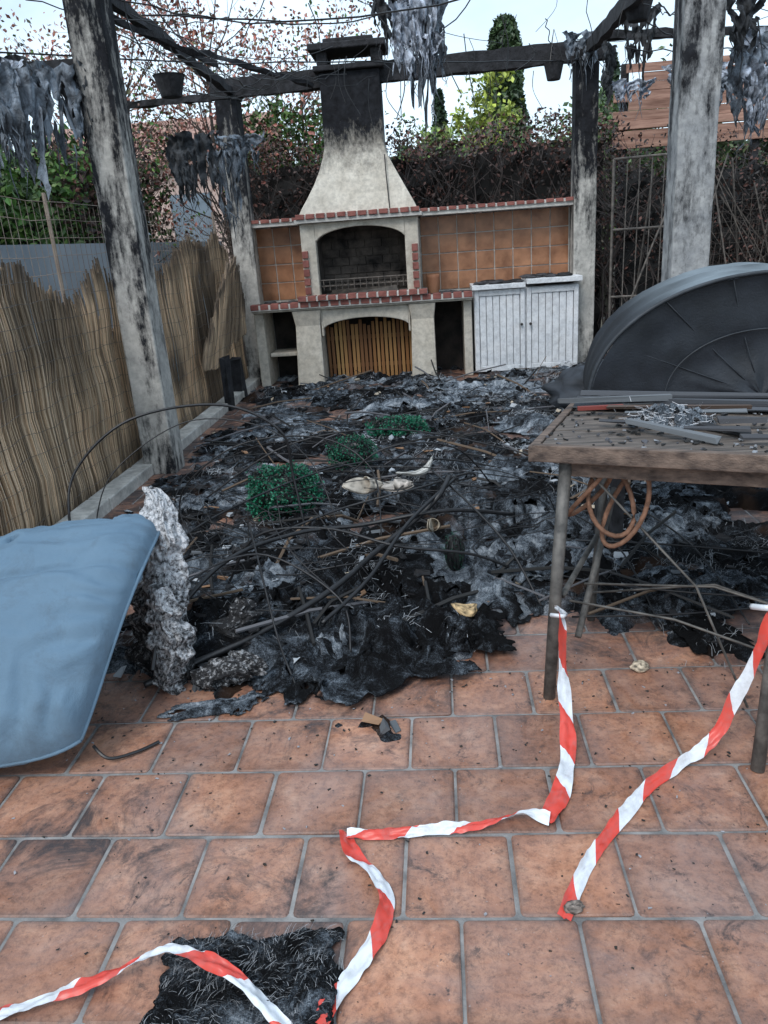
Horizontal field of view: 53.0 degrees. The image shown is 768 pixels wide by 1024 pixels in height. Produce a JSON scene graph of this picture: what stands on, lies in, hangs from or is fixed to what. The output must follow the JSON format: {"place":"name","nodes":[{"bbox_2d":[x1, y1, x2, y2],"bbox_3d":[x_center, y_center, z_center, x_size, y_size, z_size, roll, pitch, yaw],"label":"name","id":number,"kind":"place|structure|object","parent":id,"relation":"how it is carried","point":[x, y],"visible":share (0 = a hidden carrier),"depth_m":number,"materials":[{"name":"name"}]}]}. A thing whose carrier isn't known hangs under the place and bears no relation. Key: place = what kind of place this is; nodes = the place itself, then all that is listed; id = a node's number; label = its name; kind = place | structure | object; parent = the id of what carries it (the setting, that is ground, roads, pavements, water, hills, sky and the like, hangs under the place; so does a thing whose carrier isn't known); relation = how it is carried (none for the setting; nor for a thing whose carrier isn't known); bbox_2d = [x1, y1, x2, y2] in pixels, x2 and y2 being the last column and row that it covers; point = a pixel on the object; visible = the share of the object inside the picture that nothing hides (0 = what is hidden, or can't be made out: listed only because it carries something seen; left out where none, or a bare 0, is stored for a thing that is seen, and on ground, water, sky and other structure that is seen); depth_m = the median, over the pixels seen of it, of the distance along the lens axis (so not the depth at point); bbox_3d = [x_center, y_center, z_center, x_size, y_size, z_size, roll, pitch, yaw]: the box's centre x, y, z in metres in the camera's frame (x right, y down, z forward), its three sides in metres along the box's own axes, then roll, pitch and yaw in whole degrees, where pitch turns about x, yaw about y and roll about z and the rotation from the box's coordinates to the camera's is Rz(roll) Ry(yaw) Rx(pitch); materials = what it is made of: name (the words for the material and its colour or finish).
{"place":"outdoors","nodes":[
{"label":"outdoors","id":0,"kind":"place"},
{"bbox_2d":[28,160,262,260],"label":"walls","id":1,"kind":"structure","parent":0,"point":[201,190],"depth_m":18.83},
{"bbox_2d":[143,192,212,241],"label":"windows","id":2,"kind":"structure","parent":1,"relation":"attached to","point":[202,205],"depth_m":18.93,"materials":[{"name":"paint"}]},
{"bbox_2d":[15,111,286,167],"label":"roof","id":3,"kind":"structure","parent":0,"point":[192,132],"depth_m":20.38,"materials":[{"name":"ceramic"}]},
{"bbox_2d":[6,265,614,530],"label":"ground","id":4,"kind":"structure","parent":0,"point":[218,397],"depth_m":8.09,"materials":[{"name":"soil"}]},
{"bbox_2d":[0,121,181,244],"bbox_3d":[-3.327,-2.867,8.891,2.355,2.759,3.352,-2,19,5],"label":"green hedge","id":5,"kind":"object","parent":4,"relation":"on","point":[85,177],"visible":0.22,"depth_m":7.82,"materials":[{"name":"green plant"}]},
{"bbox_2d":[0,241,220,401],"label":"boundary wall","id":6,"kind":"structure","parent":4,"relation":"on","point":[34,263],"depth_m":6.62,"materials":[{"name":"grey concrete"}]},
{"bbox_2d":[0,0,222,247],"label":"red leaved shrub","id":7,"kind":"object","parent":4,"relation":"on","point":[126,48],"visible":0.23,"depth_m":9.26,"materials":[{"name":"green plant"}]},
{"bbox_2d":[3,23,221,271],"bbox_3d":[-2.820,-3.285,8.604,2.544,3.664,2.613,-2,19,5],"label":"red leaved shrub","id":8,"kind":"object","parent":4,"relation":"on","point":[148,138],"visible":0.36,"depth_m":8.20,"materials":[{"name":"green plant"}]},
{"bbox_2d":[0,193,246,483],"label":"wire fence","id":9,"kind":"object","parent":4,"relation":"on","point":[52,238],"visible":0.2,"depth_m":4.71,"materials":[{"name":"grey metal"}]},
{"bbox_2d":[59,0,337,358],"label":"red leaved shrub","id":10,"kind":"object","parent":4,"relation":"on","point":[206,85],"visible":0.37,"depth_m":9.41,"materials":[{"name":"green plant"}]},
{"bbox_2d":[215,94,323,191],"bbox_3d":[-1.262,-4.555,9.837,1.562,1.466,1.072,-2,19,5],"label":"green hedge","id":11,"kind":"object","parent":4,"relation":"on","point":[288,114],"visible":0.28,"depth_m":9.51,"materials":[{"name":"green plant"}]},
{"bbox_2d":[191,0,399,174],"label":"red leaved shrub","id":12,"kind":"object","parent":4,"relation":"on","point":[302,98],"visible":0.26,"depth_m":9.42,"materials":[{"name":"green plant"}]},
{"bbox_2d":[179,104,640,365],"bbox_3d":[0.478,-3.178,9.016,5.561,2.752,1.489,-2,19,5],"label":"burnt hedge","id":13,"kind":"object","parent":4,"relation":"on","point":[536,172],"visible":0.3,"depth_m":8.69,"materials":[{"name":"brown plant"}]},
{"bbox_2d":[431,88,448,132],"bbox_3d":[2.505,-14.169,33.064,1.081,7.238,1.191,-2,19,5],"label":"cypress tree","id":14,"kind":"object","parent":4,"relation":"on","point":[440,113],"visible":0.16,"depth_m":32.01,"materials":[{"name":"green plant"}]},
{"bbox_2d":[403,103,476,159],"bbox_3d":[1.617,-7.369,18.506,2.846,4.199,2.646,-12,21,-21],"label":"yellow green tree","id":15,"kind":"object","parent":4,"relation":"on","point":[451,132],"visible":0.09,"depth_m":18.14,"materials":[{"name":"green plant"}]},
{"bbox_2d":[448,70,525,149],"bbox_3d":[2.207,-7.003,16.467,2.112,4.780,2.014,-19,24,-36],"label":"yellow green tree","id":16,"kind":"object","parent":4,"relation":"on","point":[481,117],"visible":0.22,"depth_m":15.67,"materials":[{"name":"green plant"}]},
{"bbox_2d":[483,13,533,145],"bbox_3d":[4.998,-14.993,31.540,2.536,9.466,2.500,-2,19,5],"label":"conifer tree","id":17,"kind":"object","parent":4,"relation":"on","point":[514,91],"visible":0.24,"depth_m":30.15,"materials":[{"name":"green plant"}]},
{"bbox_2d":[395,102,637,316],"bbox_3d":[2.032,-4.602,12.056,3.583,3.203,1.079,-2,19,5],"label":"green hedge","id":18,"kind":"object","parent":4,"relation":"on","point":[500,146],"visible":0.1,"depth_m":11.67,"materials":[{"name":"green plant"}]},
{"bbox_2d":[295,123,767,170],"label":"distant treeline","id":19,"kind":"object","parent":4,"relation":"on","point":[731,151],"depth_m":38.17,"materials":[{"name":"green plant"}]},
{"bbox_2d":[603,50,620,172],"bbox_3d":[9.492,-14.896,32.343,1.199,8.145,1.243,-2,19,5],"label":"cypress tree","id":20,"kind":"object","parent":4,"relation":"on","point":[617,70],"visible":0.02,"depth_m":31.16,"materials":[{"name":"green plant"}]},
{"bbox_2d":[557,36,725,219],"bbox_3d":[6.542,-8.978,19.919,4.320,5.632,4.761,-2,19,5],"label":"broadleaf tree","id":21,"kind":"object","parent":4,"relation":"on","point":[603,100],"visible":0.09,"depth_m":19.68,"materials":[{"name":"green plant"}]},
{"bbox_2d":[594,124,767,324],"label":"burnt hedge","id":22,"kind":"object","parent":4,"relation":"on","point":[655,217],"visible":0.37,"depth_m":8.43,"materials":[{"name":"brown plant"}]},
{"bbox_2d":[612,55,767,311],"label":"wooden slat screen","id":23,"kind":"object","parent":4,"relation":"on","point":[657,97],"visible":0.3,"depth_m":8.81,"materials":[{"name":"brown wood"}]},
{"bbox_2d":[0,355,767,1023],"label":"terracotta patio","id":24,"kind":"structure","parent":0,"point":[412,973],"depth_m":1.91,"materials":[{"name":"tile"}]},
{"bbox_2d":[0,513,159,767],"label":"blue lounger cushion","id":25,"kind":"object","parent":24,"relation":"on","point":[67,590],"visible":0.98,"depth_m":2.27,"materials":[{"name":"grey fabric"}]},
{"bbox_2d":[62,0,184,473],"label":"pergola post","id":26,"kind":"object","parent":24,"relation":"on","point":[92,35],"visible":0.95,"depth_m":4.76,"materials":[{"name":"paint"}]},
{"bbox_2d":[54,377,259,524],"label":"kerb","id":27,"kind":"structure","parent":24,"relation":"on","point":[119,489],"depth_m":5.02,"materials":[{"name":"concrete"}]},
{"bbox_2d":[0,231,247,535],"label":"reed screen","id":28,"kind":"object","parent":27,"relation":"on","point":[46,444],"visible":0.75,"depth_m":4.65,"materials":[{"name":"wicker"}]},
{"bbox_2d":[124,486,268,695],"bbox_3d":[-0.674,0.263,2.648,0.557,0.652,0.391,-2,19,5],"label":"charred foam cushion","id":29,"kind":"object","parent":24,"relation":"on","point":[162,592],"visible":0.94,"depth_m":2.64,"materials":[{"name":"grey"}]},
{"bbox_2d":[219,355,247,410],"bbox_3d":[-1.473,-1.295,7.461,0.135,0.528,0.762,-4,19,1],"label":"charred stake","id":30,"kind":"object","parent":24,"relation":"on","point":[232,375],"visible":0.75,"depth_m":7.19,"materials":[{"name":"wood"}]},
{"bbox_2d":[213,95,263,383],"bbox_3d":[-1.465,-2.788,8.146,0.244,2.850,0.243,-2,19,5],"label":"pergola post","id":31,"kind":"object","parent":24,"relation":"on","point":[229,116],"visible":0.57,"depth_m":8.02,"materials":[{"name":"paint"}]},
{"bbox_2d":[27,0,767,108],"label":"burnt beams","id":32,"kind":"structure","parent":31,"relation":"on","point":[606,27],"depth_m":7.33,"materials":[{"name":"brown wood"}]},
{"bbox_2d":[152,33,184,98],"bbox_3d":[-1.561,-3.218,5.549,0.237,0.411,0.234,-2,19,5],"label":"hanging planter","id":33,"kind":"object","parent":32,"relation":"hanging from","point":[169,85],"visible":1,"depth_m":5.53,"materials":[{"name":"black plastic"}]},
{"bbox_2d":[0,0,767,243],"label":"melted tarpaulin rags","id":34,"kind":"object","parent":32,"relation":"hanging from","point":[26,88],"visible":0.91,"depth_m":5.58,"materials":[{"name":"grey plastic"}]},
{"bbox_2d":[0,0,767,129],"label":"hanging wires","id":35,"kind":"object","parent":32,"relation":"hanging from","point":[266,22],"visible":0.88,"depth_m":5.57,"materials":[{"name":"black metal"}]},
{"bbox_2d":[543,29,563,80],"bbox_3d":[1.549,-4.172,7.027,0.194,0.411,0.192,-2,19,5],"label":"hanging planter","id":36,"kind":"object","parent":32,"relation":"hanging from","point":[553,70],"visible":1,"depth_m":7.01,"materials":[{"name":"black plastic"}]},
{"bbox_2d":[625,0,652,23],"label":"hanging planter","id":37,"kind":"object","parent":32,"relation":"hanging from","point":[640,13],"visible":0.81,"depth_m":5.80,"materials":[{"name":"black plastic"}]},
{"bbox_2d":[139,921,350,1023],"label":"burnt felt mat","id":38,"kind":"object","parent":24,"relation":"on","point":[293,977],"visible":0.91,"depth_m":1.54,"materials":[{"name":"black fabric"}]},
{"bbox_2d":[245,460,326,520],"bbox_3d":[-0.534,-0.101,4.145,0.448,0.367,0.421,-2,19,5],"label":"artificial boxwood ball","id":39,"kind":"object","parent":24,"relation":"on","point":[280,474],"visible":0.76,"depth_m":4.06,"materials":[{"name":"green plastic"}]},
{"bbox_2d":[325,433,378,469],"bbox_3d":[-0.206,-0.379,4.897,0.347,0.262,0.304,-2,19,5],"label":"artificial boxwood ball","id":40,"kind":"object","parent":24,"relation":"on","point":[356,443],"visible":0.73,"depth_m":4.83,"materials":[{"name":"green plastic"}]},
{"bbox_2d":[0,603,767,1023],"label":"barrier tape","id":41,"kind":"object","parent":24,"relation":"on","point":[548,813],"visible":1,"depth_m":1.91,"materials":[{"name":"red plastic"}]},
{"bbox_2d":[11,647,767,1001],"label":"soot flakes","id":42,"kind":"object","parent":24,"relation":"on","point":[433,777],"visible":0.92,"depth_m":2.19,"materials":[{"name":"black"}]},
{"bbox_2d":[365,414,433,437],"bbox_3d":[0.104,-0.620,5.623,0.514,0.186,0.398,-2,19,5],"label":"artificial boxwood ball","id":43,"kind":"object","parent":24,"relation":"on","point":[409,422],"visible":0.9,"depth_m":5.54,"materials":[{"name":"green plastic"}]},
{"bbox_2d":[250,34,573,386],"bbox_3d":[0.249,-3.030,7.885,3.364,3.253,0.792,-2,19,5],"label":"masonry barbecue","id":44,"kind":"object","parent":24,"relation":"on","point":[363,267],"visible":0.97,"depth_m":8.08,"materials":[{"name":"concrete"}]},
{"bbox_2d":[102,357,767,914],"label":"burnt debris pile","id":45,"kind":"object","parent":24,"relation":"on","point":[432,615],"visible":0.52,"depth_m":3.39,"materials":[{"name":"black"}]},
{"bbox_2d":[67,385,767,687],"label":"burnt cable tangle","id":46,"kind":"object","parent":45,"relation":"on","point":[421,511],"visible":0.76,"depth_m":3.32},
{"bbox_2d":[442,530,464,570],"bbox_3d":[0.293,0.179,3.259,0.102,0.221,0.090,-2,19,5],"label":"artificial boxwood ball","id":47,"kind":"object","parent":24,"relation":"on","point":[455,560],"visible":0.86,"depth_m":3.23,"materials":[{"name":"plastic"}]},
{"bbox_2d":[470,274,582,371],"bbox_3d":[1.480,-1.996,8.127,1.100,0.915,0.540,-2,19,5],"label":"white slatted cabinet","id":48,"kind":"object","parent":24,"relation":"on","point":[532,323],"visible":0.92,"depth_m":7.95,"materials":[{"name":"paint"}]},
{"bbox_2d":[540,361,601,408],"bbox_3d":[1.942,-1.078,6.240,1.392,0.530,0.679,-15,22,-27],"label":"charred beanbag","id":49,"kind":"object","parent":24,"relation":"on","point":[567,383],"visible":0.07,"depth_m":6.00,"materials":[{"name":"grey fabric"}]},
{"bbox_2d":[570,55,600,362],"bbox_3d":[2.028,-2.967,7.853,0.250,2.911,0.247,-2,19,5],"label":"pergola post","id":50,"kind":"object","parent":24,"relation":"on","point":[584,142],"visible":0.74,"depth_m":7.67,"materials":[{"name":"paint"}]},
{"bbox_2d":[607,153,666,352],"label":"metal trellis gate","id":51,"kind":"structure","parent":24,"relation":"on","point":[660,227],"depth_m":7.66,"materials":[{"name":"grey metal"}]},
{"bbox_2d":[528,390,767,772],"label":"scorched folding table","id":52,"kind":"object","parent":24,"relation":"on","point":[605,437],"visible":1,"depth_m":2.31,"materials":[{"name":"brown wood"}]},
{"bbox_2d":[583,262,767,556],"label":"half round daybed canopy","id":53,"kind":"object","parent":24,"relation":"on","point":[703,329],"visible":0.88,"depth_m":3.04,"materials":[{"name":"metal"},{"name":"black mesh fabric"}]},
{"bbox_2d":[661,0,726,281],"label":"pergola post","id":54,"kind":"object","parent":24,"relation":"on","point":[698,48],"visible":0.62,"depth_m":4.48,"materials":[{"name":"wood"}]},
{"bbox_2d":[635,153,767,294],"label":"wire fence","id":55,"kind":"object","parent":24,"relation":"on","point":[761,257],"visible":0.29,"depth_m":7.63,"materials":[{"name":"metal"}]},
{"bbox_2d":[722,146,767,262],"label":"burnt hedge","id":56,"kind":"object","parent":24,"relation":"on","point":[766,217],"visible":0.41,"depth_m":7.84,"materials":[{"name":"brown plant"}]},
{"bbox_2d":[0,0,767,163],"label":"sky","id":57,"kind":"structure","parent":0,"point":[475,22],"materials":[{"name":"white"}]}
]}

